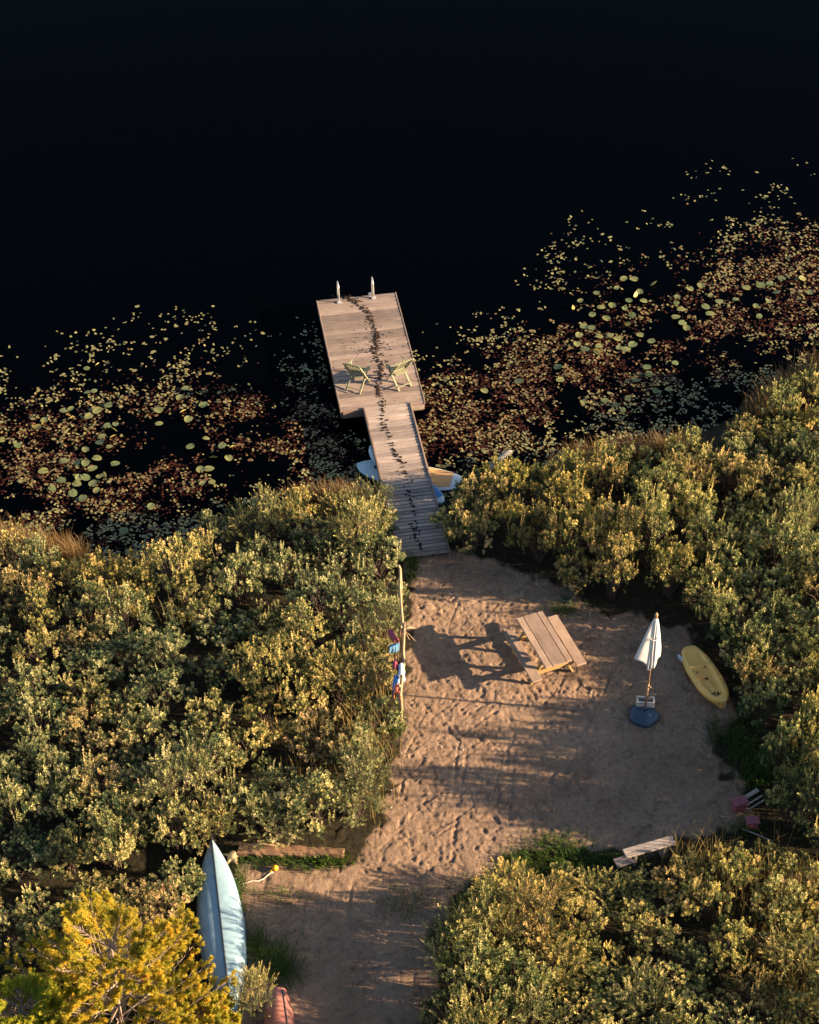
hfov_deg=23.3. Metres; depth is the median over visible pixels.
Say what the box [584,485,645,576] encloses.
shrub
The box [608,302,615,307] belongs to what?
lily pad
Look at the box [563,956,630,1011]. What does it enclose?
shrub
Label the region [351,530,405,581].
shrub
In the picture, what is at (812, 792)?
shrub
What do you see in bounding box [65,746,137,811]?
shrub
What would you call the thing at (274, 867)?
float ball
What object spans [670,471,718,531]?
shrub
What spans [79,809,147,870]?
shrub
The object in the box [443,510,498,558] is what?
shrub
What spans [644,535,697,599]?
shrub
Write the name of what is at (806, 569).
shrub
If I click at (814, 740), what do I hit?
shrub
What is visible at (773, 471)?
shrub
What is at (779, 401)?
shrub
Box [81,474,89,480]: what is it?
lily pad
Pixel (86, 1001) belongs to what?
shrub
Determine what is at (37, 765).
shrub
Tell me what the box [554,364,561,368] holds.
lily pad
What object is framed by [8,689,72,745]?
shrub
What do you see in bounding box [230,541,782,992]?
green grass
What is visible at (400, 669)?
towel
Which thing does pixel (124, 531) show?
lily pad
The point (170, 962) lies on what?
shrub
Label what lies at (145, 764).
shrub
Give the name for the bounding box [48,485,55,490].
lily pad
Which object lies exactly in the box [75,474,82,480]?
lily pad
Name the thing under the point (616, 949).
shrub
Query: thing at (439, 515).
shrub
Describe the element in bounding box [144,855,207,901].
shrub
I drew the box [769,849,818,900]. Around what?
shrub
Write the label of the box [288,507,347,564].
shrub
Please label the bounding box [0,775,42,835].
shrub
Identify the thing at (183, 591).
shrub
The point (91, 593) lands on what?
shrub
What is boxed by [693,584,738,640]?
shrub
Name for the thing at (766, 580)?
shrub
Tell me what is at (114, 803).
shrub
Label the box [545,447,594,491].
shrub
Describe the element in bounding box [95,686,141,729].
shrub
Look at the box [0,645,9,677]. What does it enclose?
shrub
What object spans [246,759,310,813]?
shrub
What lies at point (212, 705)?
shrub
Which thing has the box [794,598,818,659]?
shrub
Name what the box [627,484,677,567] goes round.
shrub
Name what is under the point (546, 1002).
shrub
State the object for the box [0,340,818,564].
sedge
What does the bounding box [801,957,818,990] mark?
shrub
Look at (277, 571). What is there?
shrub
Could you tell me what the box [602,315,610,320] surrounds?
lily pad
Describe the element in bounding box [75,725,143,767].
shrub
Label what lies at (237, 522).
shrub
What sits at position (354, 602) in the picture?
shrub
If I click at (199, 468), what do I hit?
lily pad
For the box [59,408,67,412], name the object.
lily pad
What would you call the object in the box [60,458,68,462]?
lily pad
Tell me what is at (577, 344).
lily pad
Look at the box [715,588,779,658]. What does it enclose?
shrub
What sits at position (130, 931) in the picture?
shrub
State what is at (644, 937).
shrub
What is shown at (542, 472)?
shrub
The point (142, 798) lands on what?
shrub
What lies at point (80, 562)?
shrub
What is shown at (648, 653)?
garden umbrella
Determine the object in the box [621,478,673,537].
shrub
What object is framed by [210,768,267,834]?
shrub
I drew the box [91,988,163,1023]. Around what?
shrub
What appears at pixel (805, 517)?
shrub
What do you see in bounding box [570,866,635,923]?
shrub
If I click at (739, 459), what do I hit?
shrub
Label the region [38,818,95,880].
shrub
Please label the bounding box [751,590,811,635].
shrub
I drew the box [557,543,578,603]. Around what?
landing net
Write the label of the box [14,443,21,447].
lily pad
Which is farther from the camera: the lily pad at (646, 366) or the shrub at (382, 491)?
the lily pad at (646, 366)
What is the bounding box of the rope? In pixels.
[234,872,272,884]
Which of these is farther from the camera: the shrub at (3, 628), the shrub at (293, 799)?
the shrub at (3, 628)
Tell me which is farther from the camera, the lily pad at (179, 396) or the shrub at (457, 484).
the lily pad at (179, 396)
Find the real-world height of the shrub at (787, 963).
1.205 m
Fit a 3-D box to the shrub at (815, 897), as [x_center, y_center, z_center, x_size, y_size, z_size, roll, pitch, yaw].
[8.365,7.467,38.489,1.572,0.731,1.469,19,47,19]
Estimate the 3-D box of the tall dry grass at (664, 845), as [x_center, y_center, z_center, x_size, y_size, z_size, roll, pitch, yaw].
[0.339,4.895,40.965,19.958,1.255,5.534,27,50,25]
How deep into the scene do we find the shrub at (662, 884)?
38.52 m
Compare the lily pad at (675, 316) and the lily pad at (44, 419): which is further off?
the lily pad at (675, 316)
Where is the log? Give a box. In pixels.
[236,842,344,859]
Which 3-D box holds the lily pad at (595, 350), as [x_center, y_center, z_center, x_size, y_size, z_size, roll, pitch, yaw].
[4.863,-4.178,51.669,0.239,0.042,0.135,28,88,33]
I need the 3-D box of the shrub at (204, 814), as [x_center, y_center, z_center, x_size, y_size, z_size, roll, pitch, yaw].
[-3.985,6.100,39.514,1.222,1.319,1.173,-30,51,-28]
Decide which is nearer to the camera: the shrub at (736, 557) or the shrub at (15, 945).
the shrub at (15, 945)
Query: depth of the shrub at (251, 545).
45.07 m
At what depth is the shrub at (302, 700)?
41.67 m
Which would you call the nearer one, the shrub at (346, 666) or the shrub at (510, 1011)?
the shrub at (510, 1011)
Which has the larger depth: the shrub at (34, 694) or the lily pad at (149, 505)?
the lily pad at (149, 505)
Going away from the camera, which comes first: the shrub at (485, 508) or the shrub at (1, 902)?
the shrub at (1, 902)
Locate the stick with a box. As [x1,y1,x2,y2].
[740,828,771,841]
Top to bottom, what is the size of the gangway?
1.700 m
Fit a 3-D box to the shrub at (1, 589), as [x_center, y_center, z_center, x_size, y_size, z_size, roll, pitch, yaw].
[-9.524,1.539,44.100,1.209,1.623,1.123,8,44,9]
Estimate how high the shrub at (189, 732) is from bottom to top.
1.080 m
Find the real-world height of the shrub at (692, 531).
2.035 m
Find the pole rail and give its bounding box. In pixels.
[398,565,415,721]
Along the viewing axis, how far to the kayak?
42.92 m
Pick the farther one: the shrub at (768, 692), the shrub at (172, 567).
the shrub at (172, 567)
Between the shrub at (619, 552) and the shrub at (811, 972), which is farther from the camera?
the shrub at (619, 552)
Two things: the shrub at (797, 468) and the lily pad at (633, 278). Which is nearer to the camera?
the shrub at (797, 468)
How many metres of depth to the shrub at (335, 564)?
44.45 m
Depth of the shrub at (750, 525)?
45.59 m
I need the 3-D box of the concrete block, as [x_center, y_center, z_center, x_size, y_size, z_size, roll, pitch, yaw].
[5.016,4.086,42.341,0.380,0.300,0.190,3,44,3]
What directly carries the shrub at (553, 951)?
on the ground at (372, 971)
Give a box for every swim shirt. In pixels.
[388,628,399,643]
[392,659,397,675]
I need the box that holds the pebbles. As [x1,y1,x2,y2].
[380,560,731,856]
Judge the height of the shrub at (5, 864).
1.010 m
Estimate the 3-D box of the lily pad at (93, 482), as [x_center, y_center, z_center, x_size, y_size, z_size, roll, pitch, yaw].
[-7.643,-0.703,48.032,0.214,0.023,0.255,10,44,11]
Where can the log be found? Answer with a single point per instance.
(269, 850)
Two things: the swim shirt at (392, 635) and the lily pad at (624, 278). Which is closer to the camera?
the swim shirt at (392, 635)
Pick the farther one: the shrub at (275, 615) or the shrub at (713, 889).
the shrub at (275, 615)
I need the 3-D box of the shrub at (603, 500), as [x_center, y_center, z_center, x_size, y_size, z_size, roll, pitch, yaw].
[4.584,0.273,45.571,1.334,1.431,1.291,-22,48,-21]
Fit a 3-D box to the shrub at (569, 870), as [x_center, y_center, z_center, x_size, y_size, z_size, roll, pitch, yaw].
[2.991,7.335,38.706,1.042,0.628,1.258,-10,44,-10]
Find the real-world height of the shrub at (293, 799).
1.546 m
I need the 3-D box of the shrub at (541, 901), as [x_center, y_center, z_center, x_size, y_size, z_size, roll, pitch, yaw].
[2.363,7.533,37.449,1.631,2.085,1.698,26,49,24]
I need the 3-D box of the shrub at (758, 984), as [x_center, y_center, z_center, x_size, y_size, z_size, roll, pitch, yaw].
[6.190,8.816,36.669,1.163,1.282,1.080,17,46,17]
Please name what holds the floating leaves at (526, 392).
on the water
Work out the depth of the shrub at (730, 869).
38.54 m
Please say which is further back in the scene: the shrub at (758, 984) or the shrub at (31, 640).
the shrub at (31, 640)
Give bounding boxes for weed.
[298,853,361,869]
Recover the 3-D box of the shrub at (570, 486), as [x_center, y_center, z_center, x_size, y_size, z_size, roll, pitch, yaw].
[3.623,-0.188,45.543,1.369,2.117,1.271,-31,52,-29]
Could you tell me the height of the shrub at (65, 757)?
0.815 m
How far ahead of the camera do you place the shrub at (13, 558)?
45.04 m
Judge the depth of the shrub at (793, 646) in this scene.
42.77 m
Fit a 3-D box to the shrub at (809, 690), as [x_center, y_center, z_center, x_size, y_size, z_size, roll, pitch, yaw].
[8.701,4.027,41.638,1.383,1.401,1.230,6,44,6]
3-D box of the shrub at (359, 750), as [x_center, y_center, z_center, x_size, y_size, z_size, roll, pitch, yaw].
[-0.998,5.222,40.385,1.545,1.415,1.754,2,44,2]
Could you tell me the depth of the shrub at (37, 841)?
39.05 m
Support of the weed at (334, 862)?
on the ground at (372, 971)
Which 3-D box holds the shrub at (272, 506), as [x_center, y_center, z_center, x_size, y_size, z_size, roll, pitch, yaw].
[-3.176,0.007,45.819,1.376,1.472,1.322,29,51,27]
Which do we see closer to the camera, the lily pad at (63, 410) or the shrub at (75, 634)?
the shrub at (75, 634)
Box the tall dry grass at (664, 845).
[40,545,818,1023]
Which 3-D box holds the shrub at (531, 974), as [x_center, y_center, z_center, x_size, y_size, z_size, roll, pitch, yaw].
[1.989,8.577,36.579,1.364,1.745,1.320,-30,51,-27]
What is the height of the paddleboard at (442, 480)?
0.160 m
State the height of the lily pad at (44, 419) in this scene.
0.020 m
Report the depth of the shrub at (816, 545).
44.80 m
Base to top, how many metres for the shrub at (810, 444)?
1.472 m
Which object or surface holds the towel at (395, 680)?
hanging from the pole rail
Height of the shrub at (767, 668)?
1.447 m
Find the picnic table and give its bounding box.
[503,611,585,684]
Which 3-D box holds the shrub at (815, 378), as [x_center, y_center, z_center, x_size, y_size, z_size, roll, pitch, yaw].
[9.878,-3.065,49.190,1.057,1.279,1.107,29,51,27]
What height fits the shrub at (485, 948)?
2.391 m
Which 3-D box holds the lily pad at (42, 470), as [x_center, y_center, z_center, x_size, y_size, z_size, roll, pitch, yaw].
[-8.907,-1.002,48.337,0.254,0.023,0.213,-14,45,-14]
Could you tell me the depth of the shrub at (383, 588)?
44.43 m
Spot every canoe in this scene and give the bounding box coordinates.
[197,836,246,1012]
[264,987,294,1023]
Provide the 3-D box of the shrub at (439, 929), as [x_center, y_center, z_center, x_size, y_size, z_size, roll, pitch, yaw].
[0.866,8.091,37.186,1.509,1.610,1.714,30,51,27]
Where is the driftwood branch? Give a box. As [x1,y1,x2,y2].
[488,450,511,469]
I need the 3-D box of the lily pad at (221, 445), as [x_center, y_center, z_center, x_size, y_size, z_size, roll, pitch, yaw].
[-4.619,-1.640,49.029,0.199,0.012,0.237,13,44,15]
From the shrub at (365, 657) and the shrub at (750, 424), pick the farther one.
the shrub at (750, 424)
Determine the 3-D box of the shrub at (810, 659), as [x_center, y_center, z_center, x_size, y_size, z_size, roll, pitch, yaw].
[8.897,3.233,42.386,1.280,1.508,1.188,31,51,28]
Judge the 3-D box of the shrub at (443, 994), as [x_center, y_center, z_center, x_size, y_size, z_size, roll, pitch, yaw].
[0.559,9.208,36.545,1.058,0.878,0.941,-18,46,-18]
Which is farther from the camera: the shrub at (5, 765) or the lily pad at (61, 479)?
the lily pad at (61, 479)
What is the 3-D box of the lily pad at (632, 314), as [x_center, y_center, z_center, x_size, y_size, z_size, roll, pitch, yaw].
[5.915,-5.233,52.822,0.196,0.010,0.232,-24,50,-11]
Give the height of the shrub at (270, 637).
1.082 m
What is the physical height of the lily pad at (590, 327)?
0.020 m
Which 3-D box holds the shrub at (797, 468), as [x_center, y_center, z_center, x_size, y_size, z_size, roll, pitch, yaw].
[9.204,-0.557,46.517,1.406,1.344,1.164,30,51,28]
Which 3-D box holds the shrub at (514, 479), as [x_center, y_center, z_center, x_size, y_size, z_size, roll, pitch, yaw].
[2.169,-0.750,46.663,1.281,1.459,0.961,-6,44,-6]
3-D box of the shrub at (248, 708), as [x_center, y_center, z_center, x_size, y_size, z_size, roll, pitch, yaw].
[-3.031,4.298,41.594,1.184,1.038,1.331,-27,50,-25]
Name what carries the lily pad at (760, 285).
on the water
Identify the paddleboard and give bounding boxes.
[357,460,461,490]
[368,446,444,504]
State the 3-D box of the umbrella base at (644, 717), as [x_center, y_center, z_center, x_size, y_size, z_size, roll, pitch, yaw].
[4.991,4.255,42.149,0.675,0.300,0.622,0,43,0]
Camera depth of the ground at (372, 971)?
41.33 m
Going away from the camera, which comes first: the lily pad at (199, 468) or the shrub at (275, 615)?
the shrub at (275, 615)
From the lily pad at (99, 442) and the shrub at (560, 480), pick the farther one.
the lily pad at (99, 442)
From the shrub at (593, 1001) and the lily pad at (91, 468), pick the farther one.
the lily pad at (91, 468)
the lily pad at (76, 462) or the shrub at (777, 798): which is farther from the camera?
the lily pad at (76, 462)
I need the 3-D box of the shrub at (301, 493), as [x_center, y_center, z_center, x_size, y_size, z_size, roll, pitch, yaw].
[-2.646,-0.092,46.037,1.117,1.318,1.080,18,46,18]
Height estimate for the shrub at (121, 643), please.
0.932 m
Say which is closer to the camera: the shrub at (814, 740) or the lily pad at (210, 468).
the shrub at (814, 740)
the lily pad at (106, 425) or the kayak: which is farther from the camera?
the lily pad at (106, 425)
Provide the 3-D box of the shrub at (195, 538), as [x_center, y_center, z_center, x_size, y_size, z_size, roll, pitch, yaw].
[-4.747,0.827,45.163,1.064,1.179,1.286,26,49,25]
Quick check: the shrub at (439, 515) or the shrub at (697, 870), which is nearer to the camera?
the shrub at (697, 870)
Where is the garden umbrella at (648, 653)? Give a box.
[634,612,660,707]
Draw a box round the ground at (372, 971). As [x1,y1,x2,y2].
[0,361,818,1023]
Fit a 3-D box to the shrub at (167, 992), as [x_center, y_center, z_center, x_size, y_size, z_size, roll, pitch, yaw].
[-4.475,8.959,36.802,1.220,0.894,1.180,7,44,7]
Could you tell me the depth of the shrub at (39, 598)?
43.31 m
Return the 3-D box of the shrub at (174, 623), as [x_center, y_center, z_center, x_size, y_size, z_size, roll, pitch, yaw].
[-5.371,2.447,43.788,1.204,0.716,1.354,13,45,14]
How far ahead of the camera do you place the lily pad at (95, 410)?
49.97 m
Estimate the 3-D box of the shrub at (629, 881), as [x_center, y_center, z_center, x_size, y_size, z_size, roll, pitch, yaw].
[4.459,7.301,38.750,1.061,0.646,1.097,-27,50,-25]
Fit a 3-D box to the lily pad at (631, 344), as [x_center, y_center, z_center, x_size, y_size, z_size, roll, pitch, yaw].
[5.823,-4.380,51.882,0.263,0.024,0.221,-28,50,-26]
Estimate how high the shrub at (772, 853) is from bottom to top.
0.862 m
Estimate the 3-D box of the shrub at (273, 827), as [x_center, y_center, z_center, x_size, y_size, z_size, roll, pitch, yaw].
[-2.720,6.125,39.755,1.824,0.935,1.606,30,51,27]
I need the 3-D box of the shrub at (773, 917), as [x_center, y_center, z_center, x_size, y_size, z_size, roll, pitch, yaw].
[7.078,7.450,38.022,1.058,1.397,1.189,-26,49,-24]
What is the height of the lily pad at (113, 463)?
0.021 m
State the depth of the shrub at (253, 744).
40.83 m
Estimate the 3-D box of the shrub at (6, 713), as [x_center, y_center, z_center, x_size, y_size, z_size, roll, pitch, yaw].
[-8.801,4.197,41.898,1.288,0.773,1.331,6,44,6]
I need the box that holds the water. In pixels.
[0,0,818,563]
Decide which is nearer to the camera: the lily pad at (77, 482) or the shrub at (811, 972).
the shrub at (811, 972)
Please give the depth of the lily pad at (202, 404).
50.14 m
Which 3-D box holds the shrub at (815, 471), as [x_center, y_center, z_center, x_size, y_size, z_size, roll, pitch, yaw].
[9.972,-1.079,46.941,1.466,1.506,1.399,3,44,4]
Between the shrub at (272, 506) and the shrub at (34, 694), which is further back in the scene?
the shrub at (272, 506)
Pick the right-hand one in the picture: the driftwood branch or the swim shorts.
the driftwood branch
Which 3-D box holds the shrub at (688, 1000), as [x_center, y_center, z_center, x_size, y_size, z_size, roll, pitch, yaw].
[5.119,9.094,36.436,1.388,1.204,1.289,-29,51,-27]
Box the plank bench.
[613,835,675,867]
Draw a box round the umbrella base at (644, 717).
[629,705,660,727]
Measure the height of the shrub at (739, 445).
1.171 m
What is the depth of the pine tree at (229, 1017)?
35.66 m
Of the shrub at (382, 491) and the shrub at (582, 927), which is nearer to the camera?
the shrub at (582, 927)
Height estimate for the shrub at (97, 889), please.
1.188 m
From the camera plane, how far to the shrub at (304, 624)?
43.12 m
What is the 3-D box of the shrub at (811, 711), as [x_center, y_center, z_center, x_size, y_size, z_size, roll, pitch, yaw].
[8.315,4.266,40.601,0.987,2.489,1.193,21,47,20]
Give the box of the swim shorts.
[393,683,400,699]
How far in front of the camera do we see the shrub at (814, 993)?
36.18 m
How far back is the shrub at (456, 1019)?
35.42 m
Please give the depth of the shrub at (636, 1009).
36.66 m
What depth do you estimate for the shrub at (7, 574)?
43.87 m
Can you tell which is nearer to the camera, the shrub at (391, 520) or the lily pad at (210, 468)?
the shrub at (391, 520)
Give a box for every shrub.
[0,517,34,571]
[0,565,54,615]
[0,572,8,592]
[0,614,21,651]
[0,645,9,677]
[0,687,20,725]
[0,753,22,799]
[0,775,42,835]
[0,823,66,885]
[0,855,15,882]
[0,891,4,917]
[0,897,44,951]
[0,922,64,978]
[1,732,58,782]
[2,659,72,708]
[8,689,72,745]
[10,626,61,669]
[10,882,80,943]
[11,530,62,585]
[16,584,61,636]
[25,548,78,602]
[28,759,84,824]
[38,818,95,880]
[43,745,103,795]
[50,620,106,653]
[51,947,116,989]
[53,702,102,752]
[54,553,104,592]
[57,575,115,636]
[58,666,109,715]
[60,639,123,694]
[63,989,109,1023]
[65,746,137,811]
[66,783,140,852]
[69,869,131,914]
[73,546,125,592]
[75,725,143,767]
[75,899,145,974]
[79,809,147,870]
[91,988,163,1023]
[94,580,151,639]
[95,627,159,684]
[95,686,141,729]
[104,548,156,588]
[104,559,158,618]
[111,750,167,796]
[117,775,171,842]
[118,701,180,766]
[120,874,189,926]
[126,661,197,718]
[128,730,224,813]
[134,623,197,676]
[135,972,194,1018]
[137,596,188,642]
[138,531,203,597]
[143,789,208,854]
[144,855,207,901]
[146,941,186,975]
[157,720,211,778]
[163,569,221,623]
[171,527,224,575]
[178,789,239,855]
[183,729,247,792]
[185,686,235,739]
[190,509,231,546]
[190,598,251,646]
[196,646,257,690]
[207,541,270,604]
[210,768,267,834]
[213,496,271,547]
[220,719,278,774]
[224,961,279,1017]
[228,632,291,698]
[234,598,292,640]
[235,531,284,571]
[235,684,292,738]
[236,779,321,851]
[241,483,299,540]
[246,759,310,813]
[247,630,299,678]
[259,540,310,589]
[274,484,320,531]
[276,595,329,656]
[278,767,351,839]
[279,666,328,726]
[283,560,345,618]
[283,628,340,683]
[284,703,354,767]
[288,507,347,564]
[302,647,377,708]
[307,540,360,591]
[312,486,363,526]
[320,492,394,559]
[322,727,397,804]
[324,574,373,636]
[325,768,393,830]
[332,623,393,673]
[335,722,381,768]
[343,474,397,522]
[350,648,396,700]
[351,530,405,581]
[352,589,412,640]
[352,694,408,735]
[356,506,398,541]
[361,572,410,607]
[416,988,466,1023]
[420,903,498,988]
[427,491,481,537]
[429,919,505,998]
[429,989,507,1023]
[438,872,532,963]
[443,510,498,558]
[448,959,527,1023]
[449,465,513,530]
[453,467,496,506]
[462,875,515,931]
[471,853,543,926]
[475,451,528,502]
[485,936,561,1015]
[489,490,542,546]
[491,864,575,963]
[494,964,583,1023]
[510,459,549,499]
[515,499,564,562]
[515,922,600,1003]
[530,456,587,510]
[535,465,592,537]
[537,861,589,913]
[539,491,603,569]
[542,892,611,958]
[544,981,610,1023]
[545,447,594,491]
[554,548,604,594]
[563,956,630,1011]
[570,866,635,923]
[580,443,627,499]
[582,1009,622,1023]
[584,437,633,484]
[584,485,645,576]
[587,494,644,546]
[591,956,676,1023]
[592,939,653,992]
[596,531,638,600]
[613,897,681,950]
[614,863,670,909]
[616,441,660,488]
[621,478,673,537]
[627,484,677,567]
[629,459,693,516]
[630,1005,682,1023]
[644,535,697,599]
[650,854,703,908]
[650,931,715,997]
[654,448,719,500]
[655,980,727,1023]
[663,422,713,477]
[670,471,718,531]
[673,845,718,887]
[674,876,734,925]
[681,501,740,567]
[681,552,746,616]
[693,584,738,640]
[693,995,771,1023]
[696,445,759,496]
[701,841,761,894]
[704,540,763,594]
[707,427,766,478]
[708,914,755,975]
[711,961,778,1016]
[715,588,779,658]
[718,621,771,678]
[722,479,771,525]
[723,507,773,552]
[724,412,766,450]
[726,838,792,895]
[733,643,788,702]
[735,450,783,503]
[736,675,791,729]
[740,562,796,611]
[743,510,807,574]
[750,619,804,670]
[750,870,809,932]
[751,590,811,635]
[756,378,805,422]
[756,414,800,453]
[757,918,818,987]
[758,710,814,780]
[764,483,818,547]
[764,764,817,833]
[768,422,818,480]
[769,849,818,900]
[770,656,818,709]
[770,987,818,1023]
[771,723,818,787]
[774,462,818,509]
[774,518,818,591]
[778,751,818,827]
[786,357,818,407]
[786,683,818,759]
[786,899,818,958]
[789,400,818,446]
[793,644,818,688]
[793,681,818,724]
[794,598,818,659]
[795,556,818,620]
[795,729,818,808]
[800,875,818,909]
[801,450,818,484]
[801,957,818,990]
[802,969,818,1018]
[804,806,818,854]
[810,539,818,570]
[812,484,818,516]
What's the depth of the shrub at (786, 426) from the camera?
47.94 m
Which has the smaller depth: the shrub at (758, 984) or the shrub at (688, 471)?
the shrub at (758, 984)
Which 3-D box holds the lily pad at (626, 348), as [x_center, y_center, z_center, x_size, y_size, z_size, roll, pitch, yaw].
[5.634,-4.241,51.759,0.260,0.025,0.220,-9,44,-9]
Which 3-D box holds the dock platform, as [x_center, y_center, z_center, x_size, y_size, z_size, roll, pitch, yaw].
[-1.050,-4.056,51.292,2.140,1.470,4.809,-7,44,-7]
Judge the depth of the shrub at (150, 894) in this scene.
38.15 m
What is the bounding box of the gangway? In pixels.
[363,402,449,561]
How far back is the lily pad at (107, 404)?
50.14 m
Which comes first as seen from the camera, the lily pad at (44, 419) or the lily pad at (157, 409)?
the lily pad at (44, 419)
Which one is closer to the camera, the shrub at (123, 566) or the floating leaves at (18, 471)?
the shrub at (123, 566)
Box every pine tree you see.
[0,889,237,1023]
[0,968,104,1023]
[172,990,241,1023]
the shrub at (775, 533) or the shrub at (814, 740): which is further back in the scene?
the shrub at (775, 533)
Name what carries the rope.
on the ground at (372, 971)
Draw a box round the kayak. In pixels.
[678,645,728,708]
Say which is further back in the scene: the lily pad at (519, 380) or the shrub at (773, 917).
the lily pad at (519, 380)
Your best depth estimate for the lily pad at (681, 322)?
52.55 m
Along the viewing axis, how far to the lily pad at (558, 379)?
50.86 m
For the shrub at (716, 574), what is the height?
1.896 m
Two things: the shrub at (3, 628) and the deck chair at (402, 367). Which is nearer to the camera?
the shrub at (3, 628)
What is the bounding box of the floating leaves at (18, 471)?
[0,305,365,561]
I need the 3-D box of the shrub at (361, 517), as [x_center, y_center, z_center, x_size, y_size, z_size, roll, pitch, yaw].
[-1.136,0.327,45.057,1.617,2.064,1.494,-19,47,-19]
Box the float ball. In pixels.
[270,865,277,871]
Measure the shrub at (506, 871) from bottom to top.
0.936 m
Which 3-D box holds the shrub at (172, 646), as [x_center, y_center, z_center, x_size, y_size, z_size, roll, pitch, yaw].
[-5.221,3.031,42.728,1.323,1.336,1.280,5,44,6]
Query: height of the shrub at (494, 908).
2.184 m
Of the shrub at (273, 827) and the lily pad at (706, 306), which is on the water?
the lily pad at (706, 306)
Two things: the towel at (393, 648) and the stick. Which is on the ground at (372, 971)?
the stick
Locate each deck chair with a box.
[343,359,370,393]
[385,356,413,391]
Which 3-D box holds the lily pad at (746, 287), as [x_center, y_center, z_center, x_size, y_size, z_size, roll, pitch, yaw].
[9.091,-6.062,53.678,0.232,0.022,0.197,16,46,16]
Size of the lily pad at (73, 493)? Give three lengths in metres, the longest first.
0.249 x 0.211 x 0.011 m
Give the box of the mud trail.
[329,295,422,549]
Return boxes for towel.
[389,643,398,653]
[392,675,398,699]
[398,663,404,681]
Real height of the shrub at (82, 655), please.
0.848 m
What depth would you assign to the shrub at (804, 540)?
44.24 m
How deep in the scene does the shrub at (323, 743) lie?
40.95 m
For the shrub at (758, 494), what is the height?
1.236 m
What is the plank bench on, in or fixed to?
on the ground at (372, 971)
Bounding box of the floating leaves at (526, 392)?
[412,158,818,496]
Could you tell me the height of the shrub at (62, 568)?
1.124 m
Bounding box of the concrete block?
[636,696,654,707]
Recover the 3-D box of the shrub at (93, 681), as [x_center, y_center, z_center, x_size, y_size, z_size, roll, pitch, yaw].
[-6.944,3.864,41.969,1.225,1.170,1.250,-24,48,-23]
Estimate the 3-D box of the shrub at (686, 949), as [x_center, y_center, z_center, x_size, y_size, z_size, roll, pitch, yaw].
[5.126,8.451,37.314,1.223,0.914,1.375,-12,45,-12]
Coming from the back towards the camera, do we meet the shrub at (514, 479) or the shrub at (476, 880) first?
the shrub at (514, 479)
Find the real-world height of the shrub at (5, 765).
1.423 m
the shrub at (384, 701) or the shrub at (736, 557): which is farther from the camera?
the shrub at (736, 557)
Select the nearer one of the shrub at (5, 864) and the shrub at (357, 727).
the shrub at (5, 864)
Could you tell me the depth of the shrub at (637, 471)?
47.26 m
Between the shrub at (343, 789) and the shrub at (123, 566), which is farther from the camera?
the shrub at (123, 566)
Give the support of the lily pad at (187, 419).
on the water
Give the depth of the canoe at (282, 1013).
36.70 m
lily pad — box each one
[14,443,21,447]
[38,467,47,473]
[41,417,47,422]
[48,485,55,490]
[57,477,65,482]
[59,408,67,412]
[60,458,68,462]
[68,489,76,496]
[72,480,80,485]
[74,459,79,465]
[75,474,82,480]
[79,495,86,501]
[81,460,89,465]
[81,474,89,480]
[82,447,88,451]
[85,413,92,418]
[87,466,96,470]
[88,480,96,486]
[92,407,101,413]
[92,455,101,459]
[93,487,99,492]
[95,439,103,444]
[103,423,111,427]
[104,402,111,406]
[110,461,119,465]
[119,527,127,534]
[147,503,154,508]
[153,407,162,412]
[176,394,182,399]
[184,416,192,421]
[186,443,193,448]
[196,466,204,472]
[199,402,207,407]
[204,466,213,470]
[218,442,225,447]
[225,455,232,460]
[514,378,523,383]
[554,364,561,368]
[556,377,564,381]
[574,341,580,346]
[576,332,582,337]
[581,347,589,350]
[587,325,594,329]
[593,348,600,353]
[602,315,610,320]
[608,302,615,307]
[620,276,627,280]
[621,347,630,351]
[628,312,635,317]
[628,341,637,346]
[629,276,637,280]
[643,364,650,368]
[646,371,652,376]
[671,315,679,318]
[678,320,686,324]
[683,325,690,330]
[697,283,704,287]
[701,303,709,308]
[715,299,723,303]
[742,285,750,289]
[756,282,764,287]
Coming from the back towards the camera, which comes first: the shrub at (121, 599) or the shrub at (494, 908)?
the shrub at (121, 599)
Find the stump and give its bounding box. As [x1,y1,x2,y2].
[222,850,241,866]
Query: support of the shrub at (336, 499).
on the ground at (372, 971)
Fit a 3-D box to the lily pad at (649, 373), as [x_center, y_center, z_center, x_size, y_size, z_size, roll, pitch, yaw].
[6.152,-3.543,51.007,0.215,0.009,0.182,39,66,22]
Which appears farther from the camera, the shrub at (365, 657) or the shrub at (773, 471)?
the shrub at (773, 471)
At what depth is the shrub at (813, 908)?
37.69 m
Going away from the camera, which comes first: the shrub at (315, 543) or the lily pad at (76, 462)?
the shrub at (315, 543)
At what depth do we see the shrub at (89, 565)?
44.23 m
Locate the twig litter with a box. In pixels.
[370,560,725,850]
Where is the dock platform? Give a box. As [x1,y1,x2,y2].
[316,277,424,418]
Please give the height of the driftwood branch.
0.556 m
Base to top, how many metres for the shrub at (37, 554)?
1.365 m
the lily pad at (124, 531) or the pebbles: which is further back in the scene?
the lily pad at (124, 531)
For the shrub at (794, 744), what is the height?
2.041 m
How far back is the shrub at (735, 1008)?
36.18 m
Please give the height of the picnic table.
0.761 m
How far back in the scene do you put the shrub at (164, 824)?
39.07 m
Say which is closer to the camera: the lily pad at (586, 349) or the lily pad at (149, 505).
the lily pad at (149, 505)
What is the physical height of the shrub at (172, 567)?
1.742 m
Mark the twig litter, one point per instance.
(537, 721)
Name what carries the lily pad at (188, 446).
on the water

